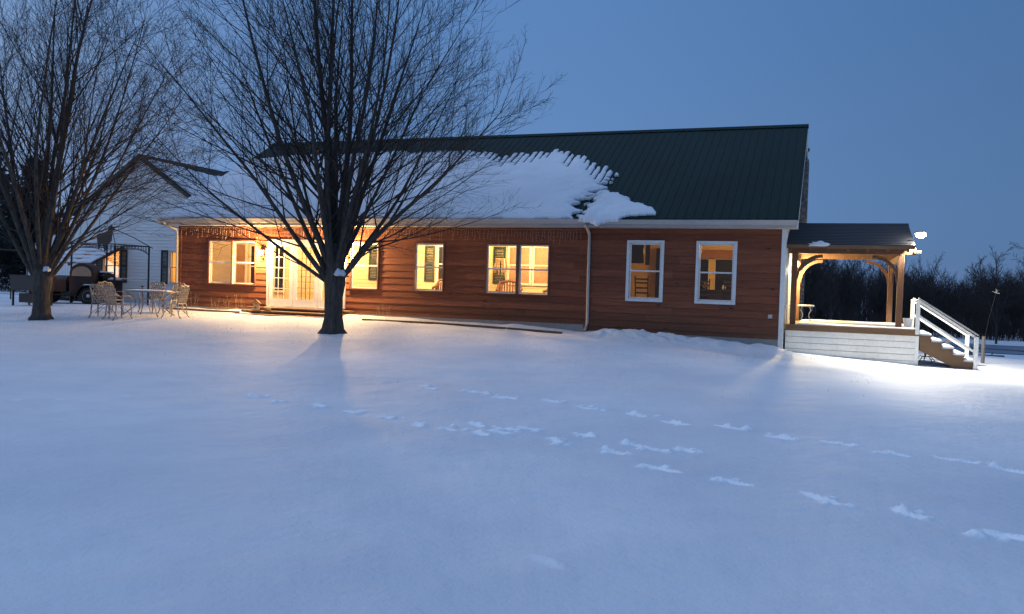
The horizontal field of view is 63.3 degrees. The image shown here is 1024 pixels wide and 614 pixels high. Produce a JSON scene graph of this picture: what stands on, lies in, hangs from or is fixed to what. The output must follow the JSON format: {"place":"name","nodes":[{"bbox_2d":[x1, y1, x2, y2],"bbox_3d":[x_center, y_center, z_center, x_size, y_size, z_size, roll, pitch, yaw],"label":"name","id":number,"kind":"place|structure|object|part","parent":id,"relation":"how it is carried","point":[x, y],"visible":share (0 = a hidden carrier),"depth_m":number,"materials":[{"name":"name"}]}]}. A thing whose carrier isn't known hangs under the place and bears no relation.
{"place":"outdoors","nodes":[
{"label":"outdoors","id":0,"kind":"place"},
{"bbox_2d":[0,277,1023,613],"bbox_3d":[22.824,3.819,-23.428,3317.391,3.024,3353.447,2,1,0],"label":"ground","id":1,"kind":"structure","parent":0,"point":[168,463],"depth_m":7.18,"materials":[{"name":"white snow"}]},
{"bbox_2d":[0,147,25,287],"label":"conifer tree","id":2,"kind":"object","parent":1,"relation":"on","point":[8,174],"visible":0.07,"depth_m":49.78,"materials":[{"name":"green plant"}]},
{"bbox_2d":[10,275,56,305],"bbox_3d":[-15.899,-0.501,27.555,1.280,1.100,0.740,2,2,20],"label":"garden cart","id":3,"kind":"object","parent":1,"relation":"on","point":[20,282],"visible":0.5,"depth_m":27.31,"materials":[{"name":"black paint"}]},
{"bbox_2d":[0,285,72,302],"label":"fence","id":4,"kind":"object","parent":1,"relation":"on","point":[18,294],"visible":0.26,"depth_m":31.88,"materials":[{"name":"brown wood"}]},
{"bbox_2d":[0,156,74,292],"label":"conifer tree","id":5,"kind":"object","parent":1,"relation":"on","point":[10,258],"visible":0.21,"depth_m":44.96,"materials":[{"name":"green plant"}]},
{"bbox_2d":[26,234,74,292],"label":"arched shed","id":6,"kind":"structure","parent":1,"relation":"on","point":[64,269],"depth_m":36.55,"materials":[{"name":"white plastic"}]},
{"bbox_2d":[31,263,100,303],"bbox_3d":[-15.968,-0.855,29.992,2.360,1.469,1.320,2,1,-11],"label":"vintage truck","id":7,"kind":"object","parent":1,"relation":"on","point":[77,278],"visible":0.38,"depth_m":29.63,"materials":[{"name":"brown metal"}]},
{"bbox_2d":[56,275,78,300],"bbox_3d":[-17.119,-0.733,32.954,2.258,1.022,0.539,2,2,20],"label":"firewood stack","id":8,"kind":"object","parent":1,"relation":"on","point":[67,297],"visible":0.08,"depth_m":32.92,"materials":[{"name":"wood"}]},
{"bbox_2d":[59,245,126,265],"bbox_3d":[-17.052,-1.313,33.236,2.400,2.485,1.750,2,2,20],"label":"lean to","id":9,"kind":"object","parent":1,"relation":"on","point":[100,259],"visible":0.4,"depth_m":32.73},
{"bbox_2d":[60,244,122,261],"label":"snow on slats","id":10,"kind":"structure","parent":9,"relation":"on","point":[96,255],"depth_m":32.95,"materials":[{"name":"white snow"}]},
{"bbox_2d":[79,273,124,302],"bbox_3d":[-15.194,-0.686,30.706,1.700,1.188,0.600,2,2,20],"label":"barbecue grill","id":11,"kind":"object","parent":1,"relation":"on","point":[105,277],"visible":0.2,"depth_m":30.45,"materials":[{"name":"black paint"}]},
{"bbox_2d":[88,283,117,317],"bbox_3d":[-11.453,-0.188,23.307,0.606,0.988,0.623,2,1,-5],"label":"patio chair","id":12,"kind":"object","parent":1,"relation":"on","point":[97,295],"visible":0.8,"depth_m":23.09,"materials":[{"name":"brown metal"}]},
{"bbox_2d":[95,281,123,312],"bbox_3d":[-11.990,-0.280,24.814,0.623,0.988,0.606,3,2,25],"label":"patio chair","id":13,"kind":"object","parent":1,"relation":"on","point":[113,300],"visible":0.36,"depth_m":24.92,"materials":[{"name":"brown metal"}]},
{"bbox_2d":[69,226,152,304],"bbox_3d":[-14.936,-1.481,30.920,2.300,3.167,1.786,2,2,20],"label":"grill gazebo","id":14,"kind":"object","parent":1,"relation":"on","point":[102,240],"visible":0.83,"depth_m":30.71,"materials":[{"name":"black paint"}]},
{"bbox_2d":[102,284,132,320],"bbox_3d":[-10.838,-0.129,22.863,0.606,0.987,0.623,3,2,35],"label":"patio chair","id":15,"kind":"object","parent":1,"relation":"on","point":[110,297],"visible":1,"depth_m":22.72,"materials":[{"name":"brown metal"}]},
{"bbox_2d":[0,0,251,320],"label":"maple tree","id":16,"kind":"object","parent":1,"relation":"on","point":[42,254],"visible":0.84,"depth_m":22.30,"materials":[{"name":"grey plant"}]},
{"bbox_2d":[43,266,50,271],"bbox_3d":[-12.473,-1.022,22.290,0.202,0.154,0.202,1,2,-21],"label":"snow clump","id":17,"kind":"object","parent":16,"relation":"hanging from","point":[47,268],"visible":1,"depth_m":22.23,"materials":[{"name":"white snow"}]},
{"bbox_2d":[122,290,175,316],"bbox_3d":[-10.586,-0.098,24.235,1.560,0.748,1.040,2,1,17],"label":"patio table","id":18,"kind":"object","parent":1,"relation":"on","point":[155,292],"visible":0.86,"depth_m":24.07,"materials":[{"name":"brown metal"}]},
{"bbox_2d":[126,289,170,291],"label":"snow on table","id":19,"kind":"structure","parent":18,"relation":"on","point":[147,290],"depth_m":23.95,"materials":[{"name":"white snow"}]},
{"bbox_2d":[72,155,228,304],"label":"white house","id":20,"kind":"structure","parent":1,"relation":"on","point":[132,263],"depth_m":33.48,"materials":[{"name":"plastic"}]},
{"bbox_2d":[103,251,119,280],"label":"window","id":21,"kind":"structure","parent":20,"relation":"in","point":[111,258],"depth_m":34.03,"materials":[{"name":"white glass"}]},
{"bbox_2d":[168,250,175,283],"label":"window","id":22,"kind":"structure","parent":20,"relation":"in","point":[172,251],"depth_m":32.94,"materials":[{"name":"white wood"}]},
{"bbox_2d":[148,160,220,195],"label":"snow on roof","id":23,"kind":"structure","parent":20,"relation":"on","point":[212,178],"depth_m":33.80,"materials":[{"name":"white snow"}]},
{"bbox_2d":[138,281,164,312],"bbox_3d":[-11.077,-0.309,25.563,0.606,0.987,0.623,2,1,15],"label":"patio chair","id":24,"kind":"object","parent":1,"relation":"on","point":[151,294],"visible":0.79,"depth_m":25.73,"materials":[{"name":"brown metal"}]},
{"bbox_2d":[157,282,184,313],"bbox_3d":[-10.401,-0.278,25.416,0.606,0.988,0.623,3,2,28],"label":"patio chair","id":25,"kind":"object","parent":1,"relation":"on","point":[176,290],"visible":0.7,"depth_m":25.58,"materials":[{"name":"brown metal"}]},
{"bbox_2d":[161,284,189,318],"bbox_3d":[-9.582,-0.158,23.704,0.623,0.987,0.606,2,1,5],"label":"patio chair","id":26,"kind":"object","parent":1,"relation":"on","point":[182,295],"visible":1,"depth_m":23.63,"materials":[{"name":"brown metal"}]},
{"bbox_2d":[166,307,239,312],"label":"edging boards","id":27,"kind":"object","parent":1,"relation":"on","point":[207,310],"visible":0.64,"depth_m":26.34,"materials":[{"name":"brown wood"}]},
{"bbox_2d":[226,293,243,308],"bbox_3d":[-8.825,-0.188,26.489,0.722,0.497,0.283,2,2,20],"label":"dry plant","id":28,"kind":"object","parent":1,"relation":"on","point":[235,302],"visible":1,"depth_m":26.55,"materials":[{"name":"brown plant"}]},
{"bbox_2d":[234,306,353,317],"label":"door steps","id":29,"kind":"structure","parent":1,"relation":"on","point":[288,312],"depth_m":25.57,"materials":[{"name":"brown wood"}]},
{"bbox_2d":[251,299,260,310],"bbox_3d":[-7.986,-0.060,25.963,0.280,0.355,0.220,2,1,-8],"label":"birdhouse","id":30,"kind":"object","parent":29,"relation":"on","point":[256,303],"visible":1,"depth_m":25.88,"materials":[{"name":"brown wood"}]},
{"bbox_2d":[264,306,270,310],"bbox_3d":[-7.618,0.041,25.901,0.240,0.140,0.240,2,2,20],"label":"decorative stone","id":31,"kind":"object","parent":29,"relation":"on","point":[267,308],"visible":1,"depth_m":25.83,"materials":[{"name":"beige stone"}]},
{"bbox_2d":[61,0,566,333],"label":"maple tree","id":32,"kind":"object","parent":1,"relation":"on","point":[340,222],"visible":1,"depth_m":19.77,"materials":[{"name":"grey plant"}]},
{"bbox_2d":[334,268,345,276],"bbox_3d":[-4.178,-0.839,20.114,0.339,0.199,0.252,2,1,-4],"label":"snow clump","id":33,"kind":"object","parent":32,"relation":"hanging from","point":[338,272],"visible":1,"depth_m":20.03,"materials":[{"name":"white snow"}]},
{"bbox_2d":[362,319,561,333],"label":"edging boards","id":34,"kind":"object","parent":1,"relation":"on","point":[510,328],"visible":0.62,"depth_m":22.96,"materials":[{"name":"brown wood"}]},
{"bbox_2d":[157,124,809,348],"bbox_3d":[-0.213,-2.323,29.497,20.040,7.575,12.065,2,2,20],"label":"farmhouse","id":35,"kind":"object","parent":1,"relation":"on","point":[730,204],"visible":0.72,"depth_m":24.01,"materials":[{"name":"brown wood"}]},
{"bbox_2d":[207,240,231,284],"bbox_3d":[-9.528,-1.468,27.188,0.966,1.456,0.117,2,2,20],"label":"window","id":36,"kind":"structure","parent":35,"relation":"in","point":[209,241],"depth_m":27.30,"materials":[{"name":"white wood"}]},
{"bbox_2d":[235,242,247,282],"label":"interior window","id":37,"kind":"structure","parent":35,"relation":"in","point":[240,273],"depth_m":30.02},
{"bbox_2d":[231,240,256,285],"bbox_3d":[-8.656,-1.432,26.860,0.966,1.456,0.117,2,2,20],"label":"window","id":38,"kind":"structure","parent":35,"relation":"in","point":[247,241],"depth_m":26.89,"materials":[{"name":"white glass"}]},
{"bbox_2d":[249,244,254,282],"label":"interior window","id":39,"kind":"structure","parent":35,"relation":"in","point":[251,249],"depth_m":29.85,"materials":[{"name":"glass"}]},
{"bbox_2d":[259,248,264,256],"bbox_3d":[-7.984,-1.741,26.467,0.170,0.280,0.195,2,2,20],"label":"wall lantern","id":40,"kind":"object","parent":35,"relation":"attached to","point":[262,251],"depth_m":26.48,"materials":[{"name":"glass"}]},
{"bbox_2d":[273,247,285,291],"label":"interior window","id":41,"kind":"structure","parent":35,"relation":"in","point":[281,260],"depth_m":29.45,"materials":[{"name":"glass"}]},
{"bbox_2d":[349,241,379,289],"bbox_3d":[-4.487,-1.259,25.301,0.996,1.456,0.117,2,2,20],"label":"window","id":42,"kind":"structure","parent":35,"relation":"in","point":[355,242],"depth_m":25.32,"materials":[{"name":"white glass"}]},
{"bbox_2d":[181,227,579,243],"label":"icicle string lights","id":43,"kind":"object","parent":35,"relation":"hanging from","point":[413,231],"visible":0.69,"depth_m":24.03,"materials":[{"name":"white plastic"}]},
{"bbox_2d":[160,149,655,225],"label":"snow on roof","id":44,"kind":"structure","parent":35,"relation":"attached to","point":[553,185],"depth_m":25.38,"materials":[{"name":"white snow"}]},
{"bbox_2d":[413,242,444,291],"bbox_3d":[-2.443,-1.174,24.537,0.986,1.456,0.117,2,2,20],"label":"window","id":45,"kind":"structure","parent":35,"relation":"in","point":[416,244],"depth_m":24.57,"materials":[{"name":"white glass"}]},
{"bbox_2d":[432,279,441,289],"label":"wicker chair","id":46,"kind":"object","parent":35,"relation":"on","point":[437,284],"visible":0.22,"depth_m":26.32,"materials":[{"name":"brown wicker"}]},
{"bbox_2d":[436,245,442,282],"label":"interior window","id":47,"kind":"structure","parent":35,"relation":"in","point":[439,247],"depth_m":27.25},
{"bbox_2d":[484,243,517,294],"bbox_3d":[-0.293,-1.085,23.732,0.981,1.456,0.117,2,2,20],"label":"window","id":48,"kind":"structure","parent":35,"relation":"in","point":[487,244],"depth_m":23.77,"materials":[{"name":"white glass"}]},
{"bbox_2d":[493,250,509,275],"bbox_3d":[-0.289,-1.610,25.561,0.495,1.340,0.494,1,2,-26],"label":"chandelier","id":49,"kind":"object","parent":35,"relation":"hanging from","point":[504,263],"visible":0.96,"depth_m":25.52,"materials":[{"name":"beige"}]},
{"bbox_2d":[495,279,522,293],"bbox_3d":[-0.088,-0.430,25.745,0.850,0.865,0.705,2,1,3],"label":"wicker chair","id":50,"kind":"object","parent":35,"relation":"on","point":[499,287],"visible":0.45,"depth_m":25.98,"materials":[{"name":"brown wicker"}]},
{"bbox_2d":[507,246,532,285],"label":"interior window","id":51,"kind":"structure","parent":35,"relation":"in","point":[526,255],"depth_m":26.23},
{"bbox_2d":[517,244,550,295],"bbox_3d":[0.615,-1.047,23.393,0.951,1.456,0.117,2,2,20],"label":"window","id":52,"kind":"structure","parent":35,"relation":"in","point":[520,246],"depth_m":23.41,"materials":[{"name":"white glass"}]},
{"bbox_2d":[531,247,547,285],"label":"interior window","id":53,"kind":"structure","parent":35,"relation":"in","point":[540,254],"depth_m":26.04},
{"bbox_2d":[631,245,649,264],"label":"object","id":54,"kind":"object","parent":35,"relation":"attached to","point":[637,255],"visible":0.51,"depth_m":24.92,"materials":[{"name":"black paint"}]},
{"bbox_2d":[634,276,648,296],"bbox_3d":[3.901,-0.333,24.713,0.441,1.180,0.494,2,1,-8],"label":"dining chair","id":55,"kind":"object","parent":35,"relation":"on","point":[647,279],"visible":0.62,"depth_m":24.90,"materials":[{"name":"brown wood"}]},
{"bbox_2d":[625,240,664,301],"bbox_3d":[3.564,-0.965,22.289,1.005,1.640,0.117,2,2,20],"label":"window","id":56,"kind":"structure","parent":35,"relation":"in","point":[629,242],"depth_m":22.28,"materials":[{"name":"white glass"}]},
{"bbox_2d":[700,258,709,288],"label":"interior window","id":57,"kind":"structure","parent":35,"relation":"in","point":[704,267],"depth_m":26.82,"materials":[{"name":"glass"}]},
{"bbox_2d":[700,279,709,299],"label":"dining chair","id":58,"kind":"object","parent":35,"relation":"on","point":[708,285],"visible":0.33,"depth_m":25.79,"materials":[{"name":"brown wood"}]},
{"bbox_2d":[699,290,730,301],"bbox_3d":[6.819,-0.145,26.199,3.200,0.760,0.490,2,2,20],"label":"sideboard","id":59,"kind":"object","parent":35,"relation":"on","point":[715,296],"depth_m":26.10,"materials":[{"name":"brown wood"}]},
{"bbox_3d":[6.319,-0.140,26.148,0.660,0.600,0.014,2,2,20],"label":"door","id":60,"kind":"part","parent":59,"relation":"part of","materials":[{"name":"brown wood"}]},
{"bbox_2d":[700,292,730,293],"bbox_3d":[6.140,-0.046,24.538,2.200,0.760,1.000,2,2,20],"label":"dining table","id":61,"kind":"object","parent":35,"relation":"on","point":[714,293],"visible":0.06,"depth_m":24.10,"materials":[{"name":"brown wood"}]},
{"bbox_2d":[694,241,737,304],"bbox_3d":[5.308,-0.892,21.637,1.040,1.640,0.117,2,2,20],"label":"window","id":62,"kind":"structure","parent":35,"relation":"in","point":[708,243],"depth_m":21.61,"materials":[{"name":"white glass"}]},
{"bbox_2d":[714,259,732,289],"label":"interior window","id":63,"kind":"structure","parent":35,"relation":"in","point":[721,265],"depth_m":26.61,"materials":[{"name":"glass"}]},
{"bbox_2d":[723,279,731,301],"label":"dining chair","id":64,"kind":"object","parent":35,"relation":"on","point":[724,295],"visible":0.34,"depth_m":25.57,"materials":[{"name":"brown wood"}]},
{"bbox_2d":[784,247,788,308],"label":"window","id":65,"kind":"structure","parent":35,"relation":"in","point":[787,254],"depth_m":21.39,"materials":[{"name":"white glass"}]},
{"bbox_2d":[786,253,790,321],"bbox_3d":[7.750,-0.631,23.366,0.070,2.090,0.950,2,2,20],"label":"side door","id":66,"kind":"structure","parent":35,"relation":"in","point":[787,311],"depth_m":23.22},
{"bbox_2d":[815,259,840,319],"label":"bare tree","id":67,"kind":"object","parent":1,"relation":"on","point":[829,300],"visible":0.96,"depth_m":67.69,"materials":[{"name":"brown plant"}]},
{"bbox_2d":[785,223,921,365],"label":"covered deck","id":68,"kind":"structure","parent":1,"relation":"on","point":[892,244],"depth_m":21.23,"materials":[{"name":"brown wood"}]},
{"bbox_2d":[808,241,829,245],"bbox_3d":[7.774,-1.600,20.990,0.576,0.153,0.176,2,2,21],"label":"snow clump","id":69,"kind":"object","parent":68,"relation":"on","point":[819,243],"visible":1,"depth_m":20.94,"materials":[{"name":"white snow"}]},
{"bbox_2d":[798,319,914,328],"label":"snow on deck","id":70,"kind":"structure","parent":68,"relation":"on","point":[848,323],"depth_m":21.59,"materials":[{"name":"white snow"}]},
{"bbox_2d":[798,305,814,320],"bbox_3d":[8.277,0.168,23.420,0.450,0.456,0.450,2,2,20],"label":"side table","id":71,"kind":"object","parent":70,"relation":"on","point":[809,306],"visible":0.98,"depth_m":23.27,"materials":[{"name":"white plastic"}]},
{"bbox_2d":[903,318,912,326],"bbox_3d":[9.962,0.399,20.923,0.244,0.235,0.242,2,2,20],"label":"bucket","id":72,"kind":"object","parent":70,"relation":"on","point":[907,322],"visible":0.9,"depth_m":20.84,"materials":[{"name":"white plastic"}]},
{"bbox_2d":[910,230,925,240],"bbox_3d":[10.025,-1.713,20.507,0.345,0.360,0.245,2,2,20],"label":"floodlight","id":73,"kind":"object","parent":68,"relation":"on","point":[920,233],"visible":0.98,"depth_m":20.41,"materials":[{"name":"black paint"}]},
{"bbox_2d":[910,298,978,369],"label":"deck stairs","id":74,"kind":"structure","parent":68,"relation":"attached to","point":[927,346],"depth_m":20.39,"materials":[{"name":"wood"}]},
{"bbox_2d":[920,330,931,335],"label":"snow on tread","id":75,"kind":"structure","parent":74,"relation":"on","point":[923,333],"depth_m":20.53,"materials":[{"name":"white snow"}]},
{"bbox_2d":[931,337,941,342],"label":"snow on tread","id":76,"kind":"structure","parent":74,"relation":"on","point":[933,339],"depth_m":20.44,"materials":[{"name":"white snow"}]},
{"bbox_2d":[942,343,953,348],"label":"snow on tread","id":77,"kind":"structure","parent":74,"relation":"on","point":[945,346],"depth_m":20.36,"materials":[{"name":"white snow"}]},
{"bbox_2d":[953,349,964,355],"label":"snow on tread","id":78,"kind":"structure","parent":74,"relation":"on","point":[957,352],"depth_m":20.28,"materials":[{"name":"white snow"}]},
{"bbox_2d":[963,356,972,361],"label":"snow on tread","id":79,"kind":"structure","parent":74,"relation":"on","point":[967,359],"depth_m":20.20,"materials":[{"name":"white snow"}]},
{"bbox_2d":[803,253,1023,341],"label":"wood","id":80,"kind":"object","parent":1,"relation":"on","point":[854,292],"visible":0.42,"depth_m":74.45,"materials":[{"name":"black plant"}]},
{"bbox_2d":[905,255,946,331],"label":"bare tree","id":81,"kind":"object","parent":1,"relation":"on","point":[926,299],"visible":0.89,"depth_m":67.99,"materials":[{"name":"brown plant"}]},
{"bbox_2d":[918,353,934,362],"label":"rocks","id":82,"kind":"object","parent":1,"relation":"on","point":[924,356],"visible":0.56,"depth_m":21.71,"materials":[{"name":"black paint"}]},
{"bbox_2d":[951,345,1023,354],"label":"field fence","id":83,"kind":"object","parent":1,"relation":"on","point":[970,353],"visible":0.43,"depth_m":39.89,"materials":[{"name":"brown wood"}]},
{"bbox_2d":[981,291,999,362],"bbox_3d":[12.805,0.610,22.260,0.376,2.215,0.149,2,1,11],"label":"marker post","id":84,"kind":"object","parent":1,"relation":"on","point":[983,349],"visible":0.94,"depth_m":22.29,"materials":[{"name":"black paint"}]},
{"bbox_2d":[978,353,1004,356],"bbox_3d":[20.243,2.107,35.453,1.514,0.346,0.253,2,1,-6],"label":"fallen log","id":85,"kind":"object","parent":1,"relation":"on","point":[994,355],"visible":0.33,"depth_m":35.42,"materials":[{"name":"brown wood"}]},
{"bbox_2d":[965,245,1021,343],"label":"bare tree","id":86,"kind":"object","parent":1,"relation":"on","point":[997,302],"visible":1,"depth_m":63.21,"materials":[{"name":"brown plant"}]},
{"bbox_2d":[1009,241,1023,288],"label":"bare tree","id":87,"kind":"object","parent":1,"relation":"on","point":[1018,261],"visible":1,"depth_m":62.66,"materials":[{"name":"brown plant"}]},
{"bbox_2d":[0,0,1023,298],"label":"sky","id":88,"kind":"structure","parent":0,"point":[913,110],"materials":[{"name":"blue"}]},
{"bbox_2d":[816,331,1023,354],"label":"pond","id":89,"kind":"structure","parent":0,"point":[997,347],"depth_m":56.26,"materials":[{"name":"white snow"}]}
]}

